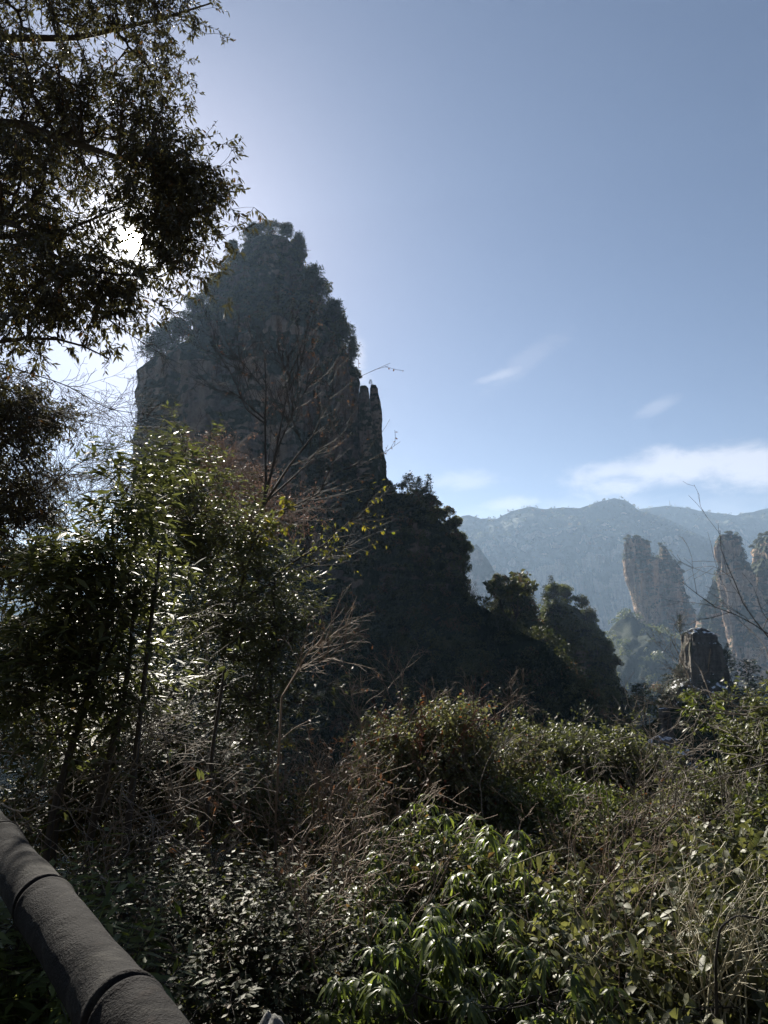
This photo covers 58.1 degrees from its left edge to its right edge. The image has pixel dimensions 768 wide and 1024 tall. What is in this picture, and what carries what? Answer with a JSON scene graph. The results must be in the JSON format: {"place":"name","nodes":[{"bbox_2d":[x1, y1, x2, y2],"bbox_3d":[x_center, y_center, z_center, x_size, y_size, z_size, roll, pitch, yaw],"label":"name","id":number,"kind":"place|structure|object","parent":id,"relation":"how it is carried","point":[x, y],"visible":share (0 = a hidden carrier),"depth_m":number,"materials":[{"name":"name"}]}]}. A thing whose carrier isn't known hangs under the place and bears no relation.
{"place":"outdoors","nodes":[
{"label":"outdoors","id":0,"kind":"place"},
{"bbox_2d":[0,545,111,618],"bbox_3d":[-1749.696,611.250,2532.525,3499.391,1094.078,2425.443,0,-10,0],"label":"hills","id":1,"kind":"structure","parent":0,"point":[17,603],"depth_m":2378.15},
{"bbox_2d":[0,580,600,1012],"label":"hills","id":2,"kind":"structure","parent":0,"point":[518,642],"depth_m":224.76,"materials":[{"name":"plant"}]},
{"bbox_2d":[117,234,405,628],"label":"rock peak","id":3,"kind":"object","parent":2,"relation":"on","point":[239,418],"visible":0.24,"depth_m":285.06,"materials":[{"name":"stone"}]},
{"bbox_2d":[137,325,167,359],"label":"pine tree","id":4,"kind":"object","parent":3,"relation":"on","point":[149,340],"visible":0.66,"depth_m":296.76,"materials":[{"name":"green plant"}]},
{"bbox_2d":[154,324,180,348],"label":"pine tree","id":5,"kind":"object","parent":3,"relation":"on","point":[166,337],"visible":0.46,"depth_m":295.21,"materials":[{"name":"green plant"}]},
{"bbox_2d":[152,321,183,351],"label":"pine tree","id":6,"kind":"object","parent":3,"relation":"on","point":[161,342],"visible":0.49,"depth_m":295.95,"materials":[{"name":"green plant"}]},
{"bbox_2d":[173,309,199,342],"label":"pine tree","id":7,"kind":"object","parent":3,"relation":"on","point":[185,317],"visible":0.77,"depth_m":294.76,"materials":[{"name":"green plant"}]},
{"bbox_2d":[182,291,206,315],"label":"broadleaf tree","id":8,"kind":"object","parent":3,"relation":"on","point":[197,295],"visible":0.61,"depth_m":303.84,"materials":[{"name":"green plant"}]},
{"bbox_2d":[103,228,412,627],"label":"woods","id":9,"kind":"object","parent":3,"relation":"on","point":[282,296],"visible":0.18,"depth_m":294.63,"materials":[{"name":"plant"}]},
{"bbox_2d":[302,265,328,291],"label":"pine tree","id":10,"kind":"object","parent":3,"relation":"on","point":[312,272],"visible":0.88,"depth_m":309.85,"materials":[{"name":"green plant"}]},
{"bbox_2d":[303,263,328,298],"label":"pine tree","id":11,"kind":"object","parent":3,"relation":"on","point":[316,269],"visible":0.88,"depth_m":309.92,"materials":[{"name":"green plant"}]},
{"bbox_2d":[333,318,351,341],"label":"broadleaf tree","id":12,"kind":"object","parent":3,"relation":"on","point":[339,323],"visible":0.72,"depth_m":313.65,"materials":[{"name":"green plant"}]},
{"bbox_2d":[343,321,356,344],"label":"pine tree","id":13,"kind":"object","parent":3,"relation":"on","point":[352,331],"visible":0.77,"depth_m":315.94,"materials":[{"name":"green plant"}]},
{"bbox_2d":[356,385,382,490],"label":"rock spire","id":14,"kind":"object","parent":3,"relation":"on","point":[364,420],"visible":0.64,"depth_m":290.59,"materials":[{"name":"stone"}]},
{"bbox_2d":[370,384,387,482],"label":"rock spire","id":15,"kind":"object","parent":3,"relation":"on","point":[376,408],"visible":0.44,"depth_m":295.39,"materials":[{"name":"stone"}]},
{"bbox_2d":[20,564,613,966],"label":"woods","id":16,"kind":"object","parent":2,"relation":"on","point":[474,659],"visible":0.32,"depth_m":226.24,"materials":[{"name":"plant"}]},
{"bbox_2d":[482,569,538,627],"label":"broadleaf tree","id":17,"kind":"object","parent":2,"relation":"on","point":[512,587],"visible":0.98,"depth_m":246.04,"materials":[{"name":"green plant"}]},
{"bbox_2d":[0,0,767,547],"label":"sky","id":18,"kind":"structure","parent":0,"point":[549,216],"materials":[{"name":"blue"}]},
{"bbox_2d":[369,494,464,597],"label":"rock shoulder","id":19,"kind":"object","parent":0,"point":[409,545],"visible":0.21,"depth_m":266.91,"materials":[{"name":"plant"}]},
{"bbox_2d":[366,482,476,627],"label":"woods","id":20,"kind":"object","parent":19,"relation":"on","point":[417,499],"visible":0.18,"depth_m":267.69,"materials":[{"name":"plant"}]},
{"bbox_2d":[492,595,604,722],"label":"wooded knoll","id":21,"kind":"structure","parent":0,"point":[528,624],"depth_m":275.33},
{"bbox_2d":[487,585,614,729],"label":"woods","id":22,"kind":"object","parent":21,"relation":"on","point":[532,611],"visible":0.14,"depth_m":273.80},
{"bbox_2d":[465,544,702,635],"bbox_3d":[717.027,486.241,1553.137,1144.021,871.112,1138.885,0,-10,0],"label":"hills","id":23,"kind":"structure","parent":0,"point":[482,570],"depth_m":1739.71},
{"bbox_2d":[659,545,685,597],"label":"rock pillar","id":24,"kind":"object","parent":23,"relation":"on","point":[671,570],"visible":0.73,"depth_m":1074.50,"materials":[{"name":"stone"}]},
{"bbox_2d":[540,603,631,739],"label":"wooded knoll","id":25,"kind":"structure","parent":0,"point":[583,663],"depth_m":313.01,"materials":[{"name":"plant"}]},
{"bbox_2d":[537,594,638,735],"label":"woods","id":26,"kind":"object","parent":25,"relation":"on","point":[568,633],"visible":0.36,"depth_m":313.51,"materials":[{"name":"green plant"}]},
{"bbox_2d":[452,498,751,632],"bbox_3d":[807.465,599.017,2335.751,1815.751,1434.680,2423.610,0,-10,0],"label":"mountains","id":27,"kind":"structure","parent":0,"point":[611,585],"depth_m":2470.41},
{"bbox_2d":[460,496,752,607],"bbox_3d":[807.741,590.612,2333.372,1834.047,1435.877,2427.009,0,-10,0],"label":"woods","id":28,"kind":"object","parent":27,"relation":"on","point":[598,526],"visible":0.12,"depth_m":2553.53,"materials":[{"name":"plant"}]},
{"bbox_2d":[606,611,680,700],"bbox_3d":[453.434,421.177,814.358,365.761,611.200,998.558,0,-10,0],"label":"hills","id":29,"kind":"structure","parent":0,"point":[627,628],"depth_m":910.98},
{"bbox_2d":[604,608,680,696],"bbox_3d":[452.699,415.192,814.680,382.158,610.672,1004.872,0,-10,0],"label":"woods","id":30,"kind":"object","parent":29,"relation":"on","point":[634,614],"visible":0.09,"depth_m":937.76,"materials":[{"name":"green plant"}]},
{"bbox_2d":[622,538,696,637],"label":"rock pillar","id":31,"kind":"object","parent":29,"relation":"on","point":[637,571],"visible":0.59,"depth_m":1076.14,"materials":[{"name":"stone"}]},
{"bbox_2d":[622,537,695,636],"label":"scrub","id":32,"kind":"object","parent":31,"relation":"on","point":[662,567],"visible":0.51,"depth_m":1072.70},
{"bbox_2d":[659,542,685,594],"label":"scrub","id":33,"kind":"object","parent":31,"relation":"on","point":[670,563],"visible":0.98,"depth_m":1077.52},
{"bbox_2d":[695,578,728,664],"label":"rock pillar","id":34,"kind":"object","parent":29,"relation":"on","point":[704,622],"visible":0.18,"depth_m":935.56,"materials":[{"name":"stone"}]},
{"bbox_2d":[696,576,726,664],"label":"scrub","id":35,"kind":"object","parent":34,"relation":"on","point":[706,602],"visible":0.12,"depth_m":944.03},
{"bbox_2d":[714,534,767,686],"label":"rock pillar","id":36,"kind":"object","parent":29,"relation":"on","point":[734,628],"visible":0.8,"depth_m":882.73,"materials":[{"name":"stone"}]},
{"bbox_2d":[714,532,767,686],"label":"scrub","id":37,"kind":"object","parent":36,"relation":"on","point":[758,630],"visible":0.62,"depth_m":874.16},
{"bbox_2d":[750,536,767,603],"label":"rock pillar","id":38,"kind":"object","parent":29,"relation":"on","point":[761,576],"visible":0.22,"depth_m":918.48,"materials":[{"name":"stone"}]},
{"bbox_2d":[623,686,767,728],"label":"hills","id":39,"kind":"structure","parent":0,"point":[657,695],"depth_m":494.75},
{"bbox_2d":[631,677,767,728],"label":"woods","id":40,"kind":"object","parent":39,"relation":"on","point":[654,687],"depth_m":501.19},
{"bbox_2d":[630,697,767,894],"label":"hills","id":41,"kind":"structure","parent":0,"point":[710,736],"depth_m":159.31,"materials":[{"name":"plant"}]},
{"bbox_2d":[624,688,766,864],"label":"woods","id":42,"kind":"object","parent":41,"relation":"on","point":[680,696],"visible":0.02,"depth_m":164.61,"materials":[{"name":"green plant"}]},
{"bbox_2d":[639,506,767,560],"bbox_3d":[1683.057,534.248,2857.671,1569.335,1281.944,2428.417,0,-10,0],"label":"mountains","id":43,"kind":"structure","parent":0,"point":[682,517],"depth_m":3135.05,"materials":[{"name":"stone"}]},
{"bbox_2d":[640,505,767,549],"bbox_3d":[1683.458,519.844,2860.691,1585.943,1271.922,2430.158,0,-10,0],"label":"woods","id":44,"kind":"object","parent":43,"relation":"on","point":[724,514],"visible":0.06,"depth_m":3121.94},
{"bbox_3d":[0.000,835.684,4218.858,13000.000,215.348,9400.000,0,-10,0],"label":"ground","id":45,"kind":"structure","parent":0,"visible":0},
{"bbox_2d":[0,342,109,733],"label":"evergreen tree","id":46,"kind":"object","parent":45,"relation":"on","point":[7,505],"visible":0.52,"depth_m":7.47,"materials":[{"name":"green plant"}]},
{"bbox_2d":[0,446,112,940],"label":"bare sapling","id":47,"kind":"object","parent":45,"relation":"on","point":[62,600],"visible":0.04,"depth_m":9.51,"materials":[{"name":"brown plant"}]},
{"bbox_2d":[11,625,136,1023],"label":"thin tree","id":48,"kind":"object","parent":45,"relation":"on","point":[50,828],"visible":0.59,"depth_m":4.68,"materials":[{"name":"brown plant"}]},
{"bbox_2d":[0,809,189,1023],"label":"handrail","id":49,"kind":"object","parent":45,"relation":"on","point":[95,973],"visible":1,"depth_m":1.15,"materials":[{"name":"concrete"}]},
{"bbox_2d":[33,430,156,917],"bbox_3d":[-3.833,3.155,8.655,1.605,9.097,1.758,0,-10,0],"label":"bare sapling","id":50,"kind":"object","parent":45,"relation":"on","point":[92,531],"visible":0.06,"depth_m":9.17,"materials":[{"name":"brown plant"}]},
{"bbox_2d":[0,819,210,1023],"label":"laurel tree","id":51,"kind":"object","parent":45,"relation":"on","point":[17,971],"visible":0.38,"depth_m":2.66,"materials":[{"name":"green plant"}]},
{"bbox_2d":[0,419,215,1021],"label":"laurel tree","id":52,"kind":"object","parent":45,"relation":"on","point":[62,569],"visible":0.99,"depth_m":4.81,"materials":[{"name":"green plant"}]},
{"bbox_2d":[78,422,190,932],"bbox_3d":[-3.827,3.494,9.593,1.613,10.025,1.544,-7,-12,33],"label":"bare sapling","id":53,"kind":"object","parent":45,"relation":"on","point":[155,606],"visible":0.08,"depth_m":10.01,"materials":[{"name":"brown plant"}]},
{"bbox_2d":[0,0,271,380],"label":"evergreen tree","id":54,"kind":"object","parent":45,"relation":"on","point":[175,210],"visible":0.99,"depth_m":6.97,"materials":[{"name":"green plant"}]},
{"bbox_2d":[0,386,183,593],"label":"bare branch","id":55,"kind":"object","parent":54,"relation":"attached to","point":[46,488],"visible":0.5,"depth_m":7.21,"materials":[{"name":"brown plant"}]},
{"bbox_2d":[0,352,228,461],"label":"bare branch","id":56,"kind":"object","parent":54,"relation":"attached to","point":[71,417],"visible":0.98,"depth_m":6.51,"materials":[{"name":"brown plant"}]},
{"bbox_2d":[96,275,202,380],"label":"bare branch","id":57,"kind":"object","parent":54,"relation":"attached to","point":[171,310],"visible":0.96,"depth_m":6.32,"materials":[{"name":"brown plant"}]},
{"bbox_2d":[0,554,274,949],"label":"bare thicket","id":58,"kind":"object","parent":45,"relation":"on","point":[124,796],"visible":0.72,"depth_m":4.63,"materials":[{"name":"brown plant"}]},
{"bbox_2d":[0,664,283,971],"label":"laurel tree","id":59,"kind":"object","parent":45,"relation":"on","point":[68,835],"visible":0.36,"depth_m":5.80,"materials":[{"name":"green plant"}]},
{"bbox_2d":[67,550,218,946],"bbox_3d":[-1.666,2.489,4.724,1.039,4.509,0.782,4,-11,-21],"label":"thin tree","id":60,"kind":"object","parent":45,"relation":"on","point":[139,727],"visible":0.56,"depth_m":4.79,"materials":[{"name":"brown plant"}]},
{"bbox_2d":[0,653,309,946],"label":"bare thicket","id":61,"kind":"object","parent":45,"relation":"on","point":[147,760],"visible":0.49,"depth_m":5.01,"materials":[{"name":"brown plant"}]},
{"bbox_2d":[153,635,251,1005],"bbox_3d":[-1.273,2.958,4.857,0.640,4.144,0.916,0,-10,0],"label":"thin tree","id":62,"kind":"object","parent":45,"relation":"on","point":[213,742],"visible":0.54,"depth_m":5.09,"materials":[{"name":"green plant"}]},
{"bbox_2d":[2,817,417,1023],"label":"bush","id":63,"kind":"object","parent":45,"relation":"on","point":[246,944],"visible":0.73,"depth_m":3.73,"materials":[{"name":"green plant"}]},
{"bbox_2d":[71,400,356,1008],"bbox_3d":[-3.456,4.608,13.489,4.807,13.873,5.103,-9,-13,41],"label":"laurel tree","id":64,"kind":"object","parent":45,"relation":"on","point":[196,526],"visible":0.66,"depth_m":13.66,"materials":[{"name":"green plant"}]},
{"bbox_2d":[234,495,295,575],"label":"green twig","id":65,"kind":"object","parent":64,"relation":"attached to","point":[273,525],"visible":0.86,"depth_m":13.66,"materials":[{"name":"green plant"}]},
{"bbox_2d":[32,744,428,939],"bbox_3d":[-1.131,2.400,4.854,2.584,1.599,2.102,3,-11,-17],"label":"bare thicket","id":66,"kind":"object","parent":45,"relation":"on","point":[298,854],"visible":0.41,"depth_m":4.79,"materials":[{"name":"brown plant"}]},
{"bbox_2d":[151,418,338,991],"bbox_3d":[-5.603,9.097,24.944,7.355,25.403,5.301,4,-11,-22],"label":"dry leaved tree","id":67,"kind":"object","parent":45,"relation":"on","point":[270,502],"visible":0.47,"depth_m":26.21,"materials":[{"name":"brown plant"}]},
{"bbox_2d":[171,286,403,1018],"bbox_3d":[-2.283,3.451,15.275,5.496,18.438,3.438,0,-10,0],"label":"bare tree","id":68,"kind":"object","parent":45,"relation":"on","point":[264,422],"visible":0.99,"depth_m":16.29,"materials":[{"name":"brown plant"}]},
{"bbox_2d":[174,757,416,1022],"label":"bush","id":69,"kind":"object","parent":45,"relation":"on","point":[260,837],"visible":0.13,"depth_m":6.05,"materials":[{"name":"green plant"}]},
{"bbox_2d":[108,780,497,997],"bbox_3d":[-0.271,2.137,3.788,1.216,1.050,2.148,-8,-13,39],"label":"bare thicket","id":70,"kind":"object","parent":45,"relation":"on","point":[344,883],"visible":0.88,"depth_m":3.94,"materials":[{"name":"plant"}]},
{"bbox_2d":[238,583,380,874],"bbox_3d":[-0.683,3.241,5.710,1.425,5.310,0.823,-3,-10,16],"label":"bare shrub","id":71,"kind":"object","parent":45,"relation":"on","point":[321,643],"visible":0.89,"depth_m":5.97,"materials":[{"name":"brown plant"}]},
{"bbox_2d":[153,715,477,880],"bbox_3d":[-0.697,2.613,6.145,2.910,1.621,2.192,0,-10,0],"label":"bare thicket","id":72,"kind":"object","parent":45,"relation":"on","point":[358,796],"visible":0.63,"depth_m":5.98,"materials":[{"name":"brown plant"}]},
{"bbox_2d":[239,479,398,845],"bbox_3d":[-1.437,5.535,13.594,3.613,12.611,1.622,-2,-10,9],"label":"slender tree","id":73,"kind":"object","parent":45,"relation":"on","point":[320,546],"visible":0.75,"depth_m":14.30,"materials":[{"name":"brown plant"}]},
{"bbox_2d":[286,642,551,776],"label":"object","id":74,"kind":"object","parent":45,"relation":"on","point":[494,715],"visible":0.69,"depth_m":7.99,"materials":[{"name":"plant"}]},
{"bbox_2d":[307,684,532,874],"bbox_3d":[0.482,4.507,7.206,2.632,5.243,2.485,0,-10,0],"label":"bush","id":75,"kind":"object","parent":45,"relation":"on","point":[458,772],"visible":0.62,"depth_m":7.13,"materials":[{"name":"green plant"}]},
{"bbox_2d":[354,670,502,783],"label":"red stemmed shrub","id":76,"kind":"object","parent":45,"relation":"on","point":[420,734],"visible":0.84,"depth_m":7.09,"materials":[{"name":"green plant"}]},
{"bbox_2d":[262,794,639,1023],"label":"drooping bush","id":77,"kind":"object","parent":45,"relation":"on","point":[452,973],"visible":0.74,"depth_m":3.58,"materials":[{"name":"green plant"}]},
{"bbox_2d":[510,848,565,880],"bbox_3d":[0.965,2.212,4.349,0.388,0.170,0.080,4,-11,-20],"label":"arching cane","id":78,"kind":"object","parent":77,"relation":"attached to","point":[539,859],"visible":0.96,"depth_m":4.34,"materials":[{"name":"green plant"}]},
{"bbox_2d":[496,902,612,1021],"bbox_3d":[0.830,2.221,3.412,0.581,0.438,0.093,-7,-12,33],"label":"arching cane","id":79,"kind":"object","parent":77,"relation":"attached to","point":[595,990],"visible":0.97,"depth_m":3.41,"materials":[{"name":"green plant"}]},
{"bbox_2d":[316,802,597,1023],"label":"bush","id":80,"kind":"object","parent":45,"relation":"on","point":[463,865],"visible":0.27,"depth_m":4.60,"materials":[{"name":"green plant"}]},
{"bbox_2d":[445,713,561,824],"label":"bush","id":81,"kind":"object","parent":45,"relation":"on","point":[521,775],"visible":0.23,"depth_m":8.03,"materials":[{"name":"green plant"}]},
{"bbox_2d":[430,763,675,881],"bbox_3d":[1.505,4.579,6.741,2.966,4.092,1.966,-3,-11,17],"label":"bush","id":82,"kind":"object","parent":45,"relation":"on","point":[554,804],"visible":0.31,"depth_m":6.76,"materials":[{"name":"green plant"}]},
{"bbox_2d":[440,709,747,866],"bbox_3d":[1.911,2.587,6.596,2.758,1.409,1.869,0,-10,0],"label":"bare thicket","id":83,"kind":"object","parent":45,"relation":"on","point":[644,784],"visible":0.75,"depth_m":6.41,"materials":[{"name":"brown plant"}]},
{"bbox_2d":[467,781,732,922],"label":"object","id":84,"kind":"object","parent":45,"relation":"on","point":[597,866],"visible":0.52,"depth_m":5.40,"materials":[{"name":"plant"}]},
{"bbox_2d":[495,700,707,810],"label":"leafy bush","id":85,"kind":"object","parent":45,"relation":"on","point":[560,738],"visible":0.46,"depth_m":8.57,"materials":[{"name":"green plant"}]},
{"bbox_2d":[477,751,731,1018],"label":"dry stalks","id":86,"kind":"object","parent":45,"relation":"on","point":[614,881],"visible":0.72,"depth_m":3.98,"materials":[{"name":"plant"}]},
{"bbox_2d":[473,852,767,1023],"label":"pale leaved bush","id":87,"kind":"object","parent":45,"relation":"on","point":[566,924],"visible":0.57,"depth_m":3.84,"materials":[{"name":"green plant"}]},
{"bbox_2d":[566,848,624,927],"bbox_3d":[1.315,2.337,4.306,0.332,0.432,0.076,-4,-11,23],"label":"arching cane","id":88,"kind":"object","parent":87,"relation":"attached to","point":[581,864],"visible":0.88,"depth_m":4.35,"materials":[{"name":"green plant"}]},
{"bbox_2d":[499,773,741,903],"bbox_3d":[2.425,4.447,6.221,2.191,3.865,3.415,-9,-14,42],"label":"bush","id":89,"kind":"object","parent":45,"relation":"on","point":[579,842],"visible":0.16,"depth_m":6.26,"materials":[{"name":"green plant"}]},
{"bbox_2d":[495,814,766,1023],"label":"bush","id":90,"kind":"object","parent":45,"relation":"on","point":[561,861],"visible":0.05,"depth_m":5.45,"materials":[{"name":"green plant"}]},
{"bbox_2d":[622,683,652,721],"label":"pine tree","id":91,"kind":"object","parent":45,"relation":"on","point":[633,687],"visible":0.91,"depth_m":157.22,"materials":[{"name":"green plant"}]},
{"bbox_2d":[628,682,657,725],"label":"pine tree","id":92,"kind":"object","parent":45,"relation":"on","point":[648,691],"visible":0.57,"depth_m":169.87,"materials":[{"name":"green plant"}]},
{"bbox_2d":[574,611,767,833],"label":"bare thicket","id":93,"kind":"object","parent":45,"relation":"on","point":[713,726],"visible":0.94,"depth_m":6.21,"materials":[{"name":"brown plant"}]},
{"bbox_2d":[643,708,707,797],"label":"rock outcrop","id":94,"kind":"object","parent":45,"relation":"on","point":[665,722],"visible":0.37,"depth_m":104.58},
{"bbox_2d":[594,784,767,1023],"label":"pale leaved bush","id":95,"kind":"object","parent":45,"relation":"on","point":[670,1014],"visible":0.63,"depth_m":3.90,"materials":[{"name":"green plant"}]},
{"bbox_2d":[570,808,767,1023],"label":"dry stalks","id":96,"kind":"object","parent":95,"relation":"attached to","point":[743,977],"visible":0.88,"depth_m":3.50,"materials":[{"name":"plant"}]},
{"bbox_2d":[714,915,767,1018],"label":"hooked branch","id":97,"kind":"object","parent":95,"relation":"attached to","point":[715,971],"visible":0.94,"depth_m":3.27,"materials":[{"name":"brown plant"}]},
{"bbox_2d":[603,701,767,863],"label":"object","id":98,"kind":"object","parent":45,"relation":"on","point":[685,779],"visible":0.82,"depth_m":6.03,"materials":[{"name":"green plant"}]},
{"bbox_2d":[658,627,749,709],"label":"rock block","id":99,"kind":"object","parent":45,"relation":"on","point":[699,644],"visible":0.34,"depth_m":191.44,"materials":[{"name":"stone"}]},
{"bbox_2d":[657,673,679,702],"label":"pine tree","id":100,"kind":"object","parent":99,"relation":"on","point":[667,686],"visible":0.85,"depth_m":192.11,"materials":[{"name":"green plant"}]},
{"bbox_2d":[719,650,736,681],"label":"pine tree","id":101,"kind":"object","parent":99,"relation":"on","point":[731,667],"visible":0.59,"depth_m":191.71,"materials":[{"name":"green plant"}]},
{"bbox_2d":[727,659,767,697],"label":"pine tree","id":102,"kind":"object","parent":99,"relation":"on","point":[747,676],"visible":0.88,"depth_m":186.29,"materials":[{"name":"green plant"}]},
{"bbox_2d":[645,671,767,879],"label":"leafy bush","id":103,"kind":"object","parent":45,"relation":"on","point":[743,759],"visible":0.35,"depth_m":7.42,"materials":[{"name":"green plant"}]},
{"bbox_2d":[676,689,734,805],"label":"green twig","id":104,"kind":"object","parent":103,"relation":"attached to","point":[693,706],"visible":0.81,"depth_m":6.69,"materials":[{"name":"green plant"}]},
{"bbox_2d":[661,481,767,660],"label":"bare thicket","id":105,"kind":"object","parent":45,"relation":"on","point":[744,604],"visible":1,"depth_m":6.89,"materials":[{"name":"brown plant"}]},
{"bbox_2d":[682,771,767,1023],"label":"bush","id":106,"kind":"object","parent":45,"relation":"on","point":[761,818],"visible":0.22,"depth_m":5.50,"materials":[{"name":"green plant"}]},
{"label":"undergrowth","id":107,"kind":"object","parent":45,"relation":"on","visible":0},
{"bbox_2d":[259,1011,283,1023],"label":"boulder","id":108,"kind":"object","parent":107,"relation":"on","point":[269,1017],"visible":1,"depth_m":1.98,"materials":[{"name":"stone"}]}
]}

